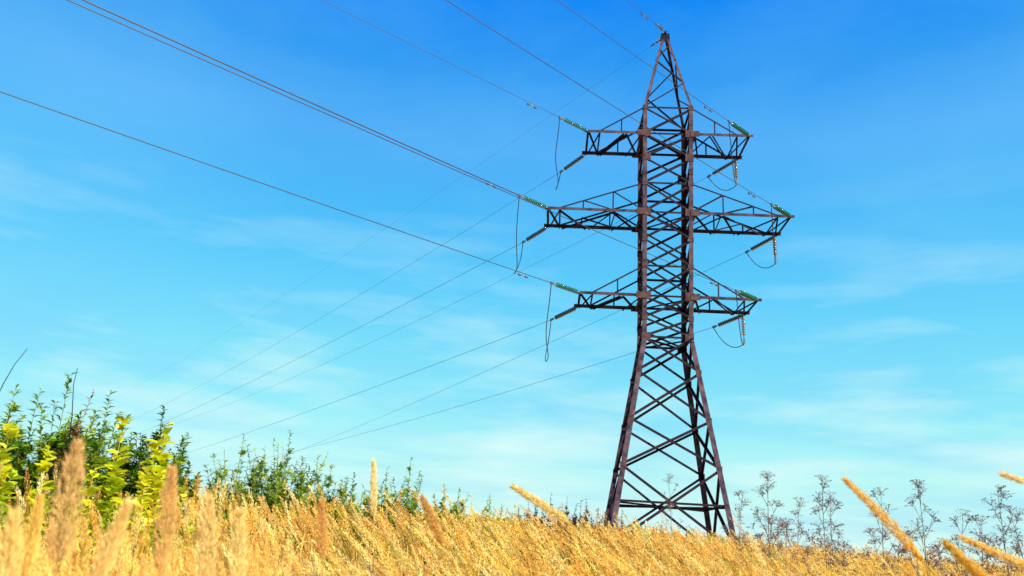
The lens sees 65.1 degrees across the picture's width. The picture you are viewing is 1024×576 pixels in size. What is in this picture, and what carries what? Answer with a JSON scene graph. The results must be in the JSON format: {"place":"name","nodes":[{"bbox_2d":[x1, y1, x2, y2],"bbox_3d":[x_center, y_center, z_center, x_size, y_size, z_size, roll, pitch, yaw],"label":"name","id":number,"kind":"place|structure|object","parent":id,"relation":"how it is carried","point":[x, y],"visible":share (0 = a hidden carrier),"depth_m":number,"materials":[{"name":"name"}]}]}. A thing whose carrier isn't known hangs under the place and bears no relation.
{"place":"outdoors","nodes":[
{"label":"outdoors","id":0,"kind":"place"},
{"bbox_2d":[0,0,1023,564],"label":"sky","id":1,"kind":"structure","parent":0,"point":[883,347],"materials":[{"name":"blue"}]},
{"bbox_2d":[0,460,1023,575],"bbox_3d":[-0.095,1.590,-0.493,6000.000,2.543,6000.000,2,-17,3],"label":"field","id":2,"kind":"structure","parent":0,"point":[450,564],"depth_m":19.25,"materials":[{"name":"plant"}]},
{"bbox_2d":[0,422,24,541],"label":"broad leaved plant","id":3,"kind":"object","parent":2,"relation":"on","point":[6,488],"visible":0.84,"depth_m":6.15,"materials":[{"name":"yellow plant"}]},
{"bbox_2d":[0,504,26,575],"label":"grass plume","id":4,"kind":"object","parent":2,"relation":"on","point":[11,521],"depth_m":1.39,"materials":[{"name":"plant"}]},
{"bbox_2d":[0,384,37,544],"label":"narrow leaved shrub","id":5,"kind":"object","parent":2,"relation":"on","point":[13,407],"visible":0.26,"depth_m":7.92,"materials":[{"name":"green plant"}]},
{"bbox_2d":[16,491,45,575],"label":"grass plume","id":6,"kind":"object","parent":2,"relation":"on","point":[37,510],"depth_m":1.91,"materials":[{"name":"plant"}]},
{"bbox_2d":[0,388,73,541],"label":"narrow leaved shrub","id":7,"kind":"object","parent":2,"relation":"on","point":[13,462],"visible":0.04,"depth_m":8.30,"materials":[{"name":"green plant"}]},
{"bbox_2d":[16,445,58,551],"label":"broad leaved plant","id":8,"kind":"object","parent":2,"relation":"on","point":[45,465],"visible":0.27,"depth_m":6.06,"materials":[{"name":"yellow plant"}]},
{"bbox_2d":[10,372,111,557],"bbox_3d":[-4.315,1.966,7.629,0.793,2.356,1.025,2,-17,3],"label":"narrow leaved shrub","id":9,"kind":"object","parent":2,"relation":"on","point":[53,442],"visible":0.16,"depth_m":7.59,"materials":[{"name":"green plant"}]},
{"bbox_2d":[36,389,94,573],"bbox_3d":[-4.141,1.967,7.194,0.390,2.155,0.377,7,-18,-11],"label":"shrub","id":10,"kind":"object","parent":2,"relation":"on","point":[75,433],"visible":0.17,"depth_m":7.34,"materials":[{"name":"green plant"}]},
{"bbox_2d":[42,436,90,575],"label":"grass plume","id":11,"kind":"object","parent":2,"relation":"on","point":[76,444],"depth_m":1.48,"materials":[{"name":"plant"}]},
{"bbox_2d":[56,368,77,542],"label":"bare twig","id":12,"kind":"object","parent":2,"relation":"on","point":[70,430],"visible":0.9,"depth_m":7.39,"materials":[{"name":"wood"}]},
{"bbox_2d":[57,466,105,575],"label":"broad leaved plant","id":13,"kind":"object","parent":2,"relation":"on","point":[90,491],"visible":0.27,"depth_m":6.00,"materials":[{"name":"yellow plant"}]},
{"bbox_2d":[56,390,130,566],"bbox_3d":[-4.435,2.134,8.170,0.828,2.258,0.860,-8,-21,33],"label":"narrow leaved shrub","id":14,"kind":"object","parent":2,"relation":"on","point":[99,481],"visible":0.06,"depth_m":8.32,"materials":[{"name":"green plant"}]},
{"bbox_2d":[87,414,132,574],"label":"broad leaved plant","id":15,"kind":"object","parent":2,"relation":"on","point":[115,485],"visible":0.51,"depth_m":6.59,"materials":[{"name":"green plant"}]},
{"bbox_2d":[86,495,136,575],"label":"grass plume","id":16,"kind":"object","parent":2,"relation":"on","point":[117,524],"depth_m":1.38,"materials":[{"name":"plant"}]},
{"bbox_2d":[90,414,172,507],"bbox_3d":[-4.363,2.437,8.905,0.960,2.040,0.816,0,-17,10],"label":"narrow leaved shrub","id":17,"kind":"object","parent":2,"relation":"on","point":[116,445],"visible":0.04,"depth_m":9.00,"materials":[{"name":"green plant"}]},
{"bbox_2d":[110,466,161,575],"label":"broad leaved plant","id":18,"kind":"object","parent":2,"relation":"on","point":[146,481],"visible":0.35,"depth_m":6.17,"materials":[{"name":"yellow plant"}]},
{"bbox_2d":[129,422,174,573],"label":"broad leaved plant","id":19,"kind":"object","parent":2,"relation":"on","point":[159,470],"visible":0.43,"depth_m":6.55,"materials":[{"name":"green plant"}]},
{"bbox_2d":[120,405,191,553],"bbox_3d":[-3.772,2.295,8.335,0.686,2.143,0.662,17,-22,-38],"label":"narrow leaved shrub","id":20,"kind":"object","parent":2,"relation":"on","point":[141,455],"visible":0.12,"depth_m":8.35,"materials":[{"name":"green plant"}]},
{"bbox_2d":[151,462,182,575],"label":"grass plume","id":21,"kind":"object","parent":2,"relation":"on","point":[169,490],"depth_m":1.68,"materials":[{"name":"plant"}]},
{"bbox_2d":[151,487,194,575],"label":"broad leaved plant","id":22,"kind":"object","parent":2,"relation":"on","point":[183,489],"visible":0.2,"depth_m":6.77,"materials":[{"name":"yellow plant"}]},
{"bbox_2d":[155,435,202,548],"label":"narrow leaved shrub","id":23,"kind":"object","parent":2,"relation":"on","point":[190,490],"visible":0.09,"depth_m":8.83,"materials":[{"name":"green plant"}]},
{"bbox_2d":[193,491,220,575],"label":"grass plume","id":24,"kind":"object","parent":2,"relation":"on","point":[209,500],"depth_m":1.79,"materials":[{"name":"plant"}]},
{"bbox_2d":[196,487,225,568],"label":"young shrub","id":25,"kind":"object","parent":2,"relation":"on","point":[217,507],"visible":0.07,"depth_m":10.32,"materials":[{"name":"green plant"}]},
{"bbox_2d":[201,433,267,570],"bbox_3d":[-3.848,2.994,10.934,1.021,2.045,0.639,18,-22,-39],"label":"young shrub","id":26,"kind":"object","parent":2,"relation":"on","point":[242,490],"visible":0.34,"depth_m":10.93,"materials":[{"name":"green plant"}]},
{"bbox_2d":[225,506,249,575],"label":"grass plume","id":27,"kind":"object","parent":2,"relation":"on","point":[239,521],"depth_m":1.90,"materials":[{"name":"plant"}]},
{"bbox_2d":[236,445,296,571],"bbox_3d":[-3.560,3.226,11.495,0.858,1.934,0.651,5,-17,-7],"label":"young shrub","id":28,"kind":"object","parent":2,"relation":"on","point":[260,462],"visible":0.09,"depth_m":11.64,"materials":[{"name":"green plant"}]},
{"bbox_2d":[246,429,327,575],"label":"young shrub","id":29,"kind":"object","parent":2,"relation":"on","point":[275,500],"visible":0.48,"depth_m":11.04,"materials":[{"name":"green plant"}]},
{"bbox_2d":[278,454,339,568],"bbox_3d":[-2.965,3.370,11.747,0.986,1.871,0.712,18,-22,-39],"label":"young shrub","id":30,"kind":"object","parent":2,"relation":"on","point":[311,501],"visible":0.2,"depth_m":11.72,"materials":[{"name":"green plant"}]},
{"bbox_2d":[315,498,330,557],"bbox_3d":[-0.494,1.394,2.336,0.387,1.517,0.284,7,-17,-10],"label":"grass plume","id":31,"kind":"object","parent":2,"relation":"on","point":[321,509],"depth_m":2.61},
{"bbox_2d":[303,464,364,575],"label":"young shrub","id":32,"kind":"object","parent":2,"relation":"on","point":[340,493],"visible":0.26,"depth_m":11.92,"materials":[{"name":"green plant"}]},
{"bbox_2d":[302,459,377,575],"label":"grass plume","id":33,"kind":"object","parent":2,"relation":"on","point":[373,480],"depth_m":3.06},
{"bbox_2d":[326,472,382,574],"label":"young shrub","id":34,"kind":"object","parent":2,"relation":"on","point":[361,499],"visible":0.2,"depth_m":12.59,"materials":[{"name":"green plant"}]},
{"bbox_2d":[360,466,405,575],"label":"young shrub","id":35,"kind":"object","parent":2,"relation":"on","point":[381,502],"visible":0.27,"depth_m":12.58,"materials":[{"name":"green plant"}]},
{"bbox_2d":[384,456,422,575],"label":"young shrub","id":36,"kind":"object","parent":2,"relation":"on","point":[413,503],"visible":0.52,"depth_m":12.65,"materials":[{"name":"green plant"}]},
{"bbox_2d":[419,493,452,575],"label":"grass plume","id":37,"kind":"object","parent":2,"relation":"on","point":[438,537],"depth_m":2.86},
{"bbox_2d":[416,484,467,575],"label":"young shrub","id":38,"kind":"object","parent":2,"relation":"on","point":[455,508],"visible":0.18,"depth_m":13.30,"materials":[{"name":"green plant"}]},
{"bbox_2d":[441,487,493,574],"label":"young shrub","id":39,"kind":"object","parent":2,"relation":"on","point":[461,531],"visible":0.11,"depth_m":13.74,"materials":[{"name":"green plant"}]},
{"bbox_2d":[469,493,514,575],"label":"young shrub","id":40,"kind":"object","parent":2,"relation":"on","point":[485,509],"visible":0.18,"depth_m":14.06,"materials":[{"name":"green plant"}]},
{"bbox_2d":[491,507,535,574],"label":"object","id":41,"kind":"object","parent":2,"relation":"on","point":[509,535],"visible":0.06,"depth_m":14.61,"materials":[{"name":"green plant"}]},
{"bbox_2d":[510,501,546,571],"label":"dry scrub","id":42,"kind":"object","parent":2,"relation":"on","point":[526,536],"visible":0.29,"depth_m":14.19,"materials":[{"name":"grey plant"}]},
{"bbox_2d":[521,507,562,575],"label":"dry scrub","id":43,"kind":"object","parent":2,"relation":"on","point":[535,514],"visible":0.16,"depth_m":14.20,"materials":[{"name":"grey plant"}]},
{"bbox_2d":[531,494,576,575],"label":"dry scrub","id":44,"kind":"object","parent":2,"relation":"on","point":[548,520],"visible":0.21,"depth_m":14.31,"materials":[{"name":"grey plant"}]},
{"bbox_2d":[552,503,589,572],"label":"dry scrub","id":45,"kind":"object","parent":2,"relation":"on","point":[574,518],"visible":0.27,"depth_m":14.28,"materials":[{"name":"grey plant"}]},
{"bbox_2d":[510,483,641,575],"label":"grass plume","id":46,"kind":"object","parent":2,"relation":"on","point":[539,501],"depth_m":2.50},
{"bbox_2d":[561,500,600,574],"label":"dry scrub","id":47,"kind":"object","parent":2,"relation":"on","point":[585,516],"visible":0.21,"depth_m":14.18,"materials":[{"name":"grey plant"}]},
{"bbox_2d":[569,499,608,575],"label":"dry scrub","id":48,"kind":"object","parent":2,"relation":"on","point":[592,537],"visible":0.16,"depth_m":14.15,"materials":[{"name":"grey plant"}]},
{"bbox_2d":[586,508,619,575],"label":"dry scrub","id":49,"kind":"object","parent":2,"relation":"on","point":[612,525],"visible":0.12,"depth_m":14.23,"materials":[{"name":"grey plant"}]},
{"bbox_2d":[599,512,637,574],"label":"dry scrub","id":50,"kind":"object","parent":2,"relation":"on","point":[618,542],"visible":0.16,"depth_m":15.05,"materials":[{"name":"grey plant"}]},
{"bbox_2d":[626,524,655,575],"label":"dry scrub","id":51,"kind":"object","parent":2,"relation":"on","point":[645,549],"visible":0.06,"depth_m":17.81,"materials":[{"name":"grey plant"}]},
{"bbox_2d":[544,31,794,567],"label":"power line tower","id":52,"kind":"structure","parent":2,"relation":"on","point":[688,213],"depth_m":40.67,"materials":[{"name":"metal"}]},
{"bbox_2d":[47,46,650,430],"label":"ground wire","id":53,"kind":"object","parent":52,"relation":"attached to","point":[417,206],"visible":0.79,"depth_m":64.87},
{"bbox_2d":[518,194,547,207],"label":"insulator string","id":54,"kind":"object","parent":52,"relation":"attached to","point":[533,201],"visible":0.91,"depth_m":40.14,"materials":[{"name":"green glass"}]},
{"bbox_2d":[83,0,518,195],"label":"power line","id":55,"kind":"object","parent":54,"relation":"attached to","point":[287,91],"visible":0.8,"depth_m":30.00,"materials":[{"name":"metal"}]},
{"bbox_2d":[514,197,522,273],"bbox_3d":[0.278,-2.226,41.795,0.305,3.080,5.874,2,-17,3],"label":"jumper wire","id":56,"kind":"object","parent":54,"relation":"hanging from","point":[516,239],"visible":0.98,"depth_m":39.92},
{"bbox_2d":[522,227,547,242],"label":"insulator string","id":57,"kind":"object","parent":52,"relation":"attached to","point":[537,233],"visible":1,"depth_m":44.08,"materials":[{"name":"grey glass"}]},
{"bbox_2d":[101,243,520,448],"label":"power line","id":58,"kind":"object","parent":57,"relation":"attached to","point":[355,329],"visible":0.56,"depth_m":56.85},
{"bbox_2d":[550,307,576,320],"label":"insulator string","id":59,"kind":"object","parent":52,"relation":"attached to","point":[564,313],"visible":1,"depth_m":42.65,"materials":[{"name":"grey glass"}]},
{"bbox_2d":[184,320,549,453],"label":"power line","id":60,"kind":"object","parent":59,"relation":"attached to","point":[384,383],"visible":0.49,"depth_m":55.75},
{"bbox_2d":[550,282,579,293],"bbox_3d":[2.592,-0.011,38.824,0.240,0.234,2.230,-12,-21,41],"label":"insulator string","id":61,"kind":"object","parent":52,"relation":"attached to","point":[566,288],"visible":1,"depth_m":38.76,"materials":[{"name":"green glass"}]},
{"bbox_2d":[0,91,550,282],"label":"power line","id":62,"kind":"object","parent":61,"relation":"attached to","point":[518,274],"visible":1,"depth_m":27.01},
{"bbox_2d":[545,284,551,361],"bbox_3d":[1.818,2.073,40.381,0.236,3.072,5.807,2,-17,3],"label":"jumper wire","id":63,"kind":"object","parent":61,"relation":"hanging from","point":[546,328],"visible":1,"depth_m":38.99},
{"bbox_2d":[560,155,584,172],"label":"insulator string","id":64,"kind":"object","parent":52,"relation":"attached to","point":[573,162],"visible":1,"depth_m":45.33,"materials":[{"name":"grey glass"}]},
{"bbox_2d":[89,172,559,437],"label":"power line","id":65,"kind":"object","parent":64,"relation":"attached to","point":[385,279],"visible":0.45,"depth_m":59.98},
{"bbox_2d":[559,116,587,131],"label":"insulator string","id":66,"kind":"object","parent":52,"relation":"attached to","point":[574,124],"visible":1,"depth_m":41.38,"materials":[{"name":"green glass"}]},
{"bbox_2d":[323,0,558,116],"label":"power line","id":67,"kind":"object","parent":66,"relation":"attached to","point":[452,64],"visible":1,"depth_m":35.92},
{"bbox_2d":[707,159,738,177],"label":"insulator string","id":68,"kind":"object","parent":52,"relation":"attached to","point":[722,168],"visible":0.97,"depth_m":44.92,"materials":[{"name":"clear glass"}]},
{"bbox_2d":[107,177,706,441],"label":"power line","id":69,"kind":"object","parent":68,"relation":"attached to","point":[461,299],"visible":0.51,"depth_m":61.77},
{"bbox_2d":[712,315,741,327],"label":"insulator string","id":70,"kind":"object","parent":52,"relation":"attached to","point":[728,321],"visible":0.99,"depth_m":42.24,"materials":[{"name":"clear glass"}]},
{"bbox_2d":[194,328,709,472],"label":"power line","id":71,"kind":"object","parent":70,"relation":"attached to","point":[467,403],"visible":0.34,"depth_m":59.36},
{"bbox_2d":[733,158,738,184],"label":"insulator string","id":72,"kind":"object","parent":52,"relation":"attached to","point":[735,163],"visible":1,"depth_m":43.84,"materials":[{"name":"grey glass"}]},
{"bbox_2d":[708,124,736,190],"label":"jumper wire","id":73,"kind":"object","parent":72,"relation":"hanging from","point":[732,164],"visible":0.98,"depth_m":41.61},
{"bbox_2d":[728,120,749,135],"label":"insulator string","id":74,"kind":"object","parent":52,"relation":"attached to","point":[739,129],"visible":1,"depth_m":40.83,"materials":[{"name":"green glass"}]},
{"bbox_2d":[557,0,727,120],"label":"power line","id":75,"kind":"object","parent":74,"relation":"attached to","point":[705,107],"visible":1,"depth_m":35.14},
{"bbox_2d":[741,314,745,343],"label":"insulator string","id":76,"kind":"object","parent":52,"relation":"attached to","point":[743,326],"visible":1,"depth_m":41.15,"materials":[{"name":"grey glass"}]},
{"bbox_2d":[714,292,743,347],"bbox_3d":[11.198,1.892,40.027,1.303,1.856,5.823,2,-17,3],"label":"jumper wire","id":77,"kind":"object","parent":76,"relation":"hanging from","point":[739,327],"visible":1,"depth_m":38.91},
{"bbox_2d":[735,289,757,300],"bbox_3d":[11.223,0.354,38.317,0.240,0.234,2.230,-13,-21,42],"label":"insulator string","id":78,"kind":"object","parent":52,"relation":"attached to","point":[747,295],"visible":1,"depth_m":38.20,"materials":[{"name":"green glass"}]},
{"bbox_2d":[67,0,735,290],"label":"power line","id":79,"kind":"object","parent":78,"relation":"attached to","point":[368,132],"visible":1,"depth_m":22.33,"materials":[{"name":"metal"}]},
{"bbox_2d":[745,236,775,252],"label":"insulator string","id":80,"kind":"object","parent":52,"relation":"attached to","point":[760,244],"visible":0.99,"depth_m":43.51,"materials":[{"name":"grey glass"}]},
{"bbox_2d":[204,253,743,483],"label":"power line","id":81,"kind":"object","parent":80,"relation":"attached to","point":[516,357],"visible":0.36,"depth_m":61.49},
{"bbox_2d":[772,236,776,262],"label":"insulator string","id":82,"kind":"object","parent":52,"relation":"attached to","point":[775,247],"visible":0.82,"depth_m":42.37,"materials":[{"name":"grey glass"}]},
{"bbox_2d":[747,206,775,267],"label":"jumper wire","id":83,"kind":"object","parent":82,"relation":"hanging from","point":[773,244],"visible":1,"depth_m":40.10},
{"bbox_2d":[770,203,790,216],"bbox_3d":[13.245,-3.812,39.493,0.240,0.234,2.230,-12,-20,42],"label":"insulator string","id":84,"kind":"object","parent":52,"relation":"attached to","point":[781,210],"visible":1,"depth_m":39.37,"materials":[{"name":"green glass"}]},
{"bbox_2d":[446,0,769,203],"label":"power line","id":85,"kind":"object","parent":84,"relation":"attached to","point":[749,193],"visible":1,"depth_m":28.97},
{"bbox_2d":[663,473,683,535],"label":"dried weed","id":86,"kind":"object","parent":2,"relation":"on","point":[670,501],"visible":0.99,"depth_m":24.69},
{"bbox_2d":[721,490,750,569],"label":"dried weed","id":87,"kind":"object","parent":2,"relation":"on","point":[740,514],"visible":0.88,"depth_m":15.79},
{"bbox_2d":[724,533,753,574],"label":"weed","id":88,"kind":"object","parent":2,"relation":"on","point":[741,548],"visible":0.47,"depth_m":12.92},
{"bbox_2d":[747,471,789,575],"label":"dried weed","id":89,"kind":"object","parent":2,"relation":"on","point":[765,475],"visible":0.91,"depth_m":12.49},
{"bbox_2d":[751,515,785,572],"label":"weed","id":90,"kind":"object","parent":2,"relation":"on","point":[771,524],"visible":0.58,"depth_m":12.41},
{"bbox_2d":[762,518,801,574],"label":"weed","id":91,"kind":"object","parent":2,"relation":"on","point":[781,526],"visible":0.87,"depth_m":11.46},
{"bbox_2d":[781,497,810,558],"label":"dried weed","id":92,"kind":"object","parent":2,"relation":"on","point":[800,524],"visible":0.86,"depth_m":15.45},
{"bbox_2d":[796,545,827,572],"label":"weed","id":93,"kind":"object","parent":2,"relation":"on","point":[807,551],"visible":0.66,"depth_m":11.35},
{"bbox_2d":[801,474,843,574],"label":"dried weed","id":94,"kind":"object","parent":2,"relation":"on","point":[822,499],"visible":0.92,"depth_m":11.75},
{"bbox_2d":[806,534,849,575],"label":"weed","id":95,"kind":"object","parent":2,"relation":"on","point":[828,559],"visible":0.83,"depth_m":10.05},
{"bbox_2d":[814,491,847,573],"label":"dried weed","id":96,"kind":"object","parent":2,"relation":"on","point":[830,515],"visible":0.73,"depth_m":12.54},
{"bbox_2d":[829,539,858,575],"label":"weed","id":97,"kind":"object","parent":2,"relation":"on","point":[839,544],"visible":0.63,"depth_m":12.73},
{"bbox_2d":[858,527,897,574],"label":"weed","id":98,"kind":"object","parent":2,"relation":"on","point":[874,541],"visible":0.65,"depth_m":13.18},
{"bbox_2d":[862,487,904,573],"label":"dried weed","id":99,"kind":"object","parent":2,"relation":"on","point":[886,538],"visible":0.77,"depth_m":12.69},
{"bbox_2d":[839,474,934,575],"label":"grass plume","id":100,"kind":"object","parent":2,"relation":"on","point":[909,543],"depth_m":2.18,"materials":[{"name":"plant"}]},
{"bbox_2d":[872,543,911,575],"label":"weed","id":101,"kind":"object","parent":2,"relation":"on","point":[902,551],"visible":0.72,"depth_m":9.48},
{"bbox_2d":[900,526,941,575],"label":"weed","id":102,"kind":"object","parent":2,"relation":"on","point":[930,548],"visible":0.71,"depth_m":9.68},
{"bbox_2d":[900,479,947,575],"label":"dried weed","id":103,"kind":"object","parent":2,"relation":"on","point":[924,509],"visible":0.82,"depth_m":11.20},
{"bbox_2d":[926,538,955,575],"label":"weed","id":104,"kind":"object","parent":2,"relation":"on","point":[937,550],"visible":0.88,"depth_m":9.85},
{"bbox_2d":[940,509,971,573],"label":"dried weed","id":105,"kind":"object","parent":2,"relation":"on","point":[956,538],"visible":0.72,"depth_m":12.69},
{"bbox_2d":[940,539,989,575],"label":"grass plume","id":106,"kind":"object","parent":2,"relation":"on","point":[974,569],"depth_m":1.85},
{"bbox_2d":[953,514,999,575],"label":"dried weed","id":107,"kind":"object","parent":2,"relation":"on","point":[976,533],"visible":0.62,"depth_m":11.29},
{"bbox_2d":[970,532,1003,575],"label":"weed","id":108,"kind":"object","parent":2,"relation":"on","point":[987,544],"visible":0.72,"depth_m":10.26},
{"bbox_2d":[958,534,1023,570],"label":"grass plume","id":109,"kind":"object","parent":2,"relation":"on","point":[989,550],"depth_m":2.09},
{"bbox_2d":[980,485,1023,575],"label":"dried weed","id":110,"kind":"object","parent":2,"relation":"on","point":[999,517],"visible":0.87,"depth_m":10.33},
{"bbox_2d":[996,541,1023,575],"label":"weed","id":111,"kind":"object","parent":2,"relation":"on","point":[1016,549],"visible":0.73,"depth_m":10.51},
{"bbox_2d":[1001,505,1023,574],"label":"dried weed","id":112,"kind":"object","parent":2,"relation":"on","point":[1017,520],"visible":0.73,"depth_m":11.46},
{"bbox_2d":[998,470,1023,483],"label":"grass plume","id":113,"kind":"object","parent":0,"point":[1006,475],"depth_m":1.93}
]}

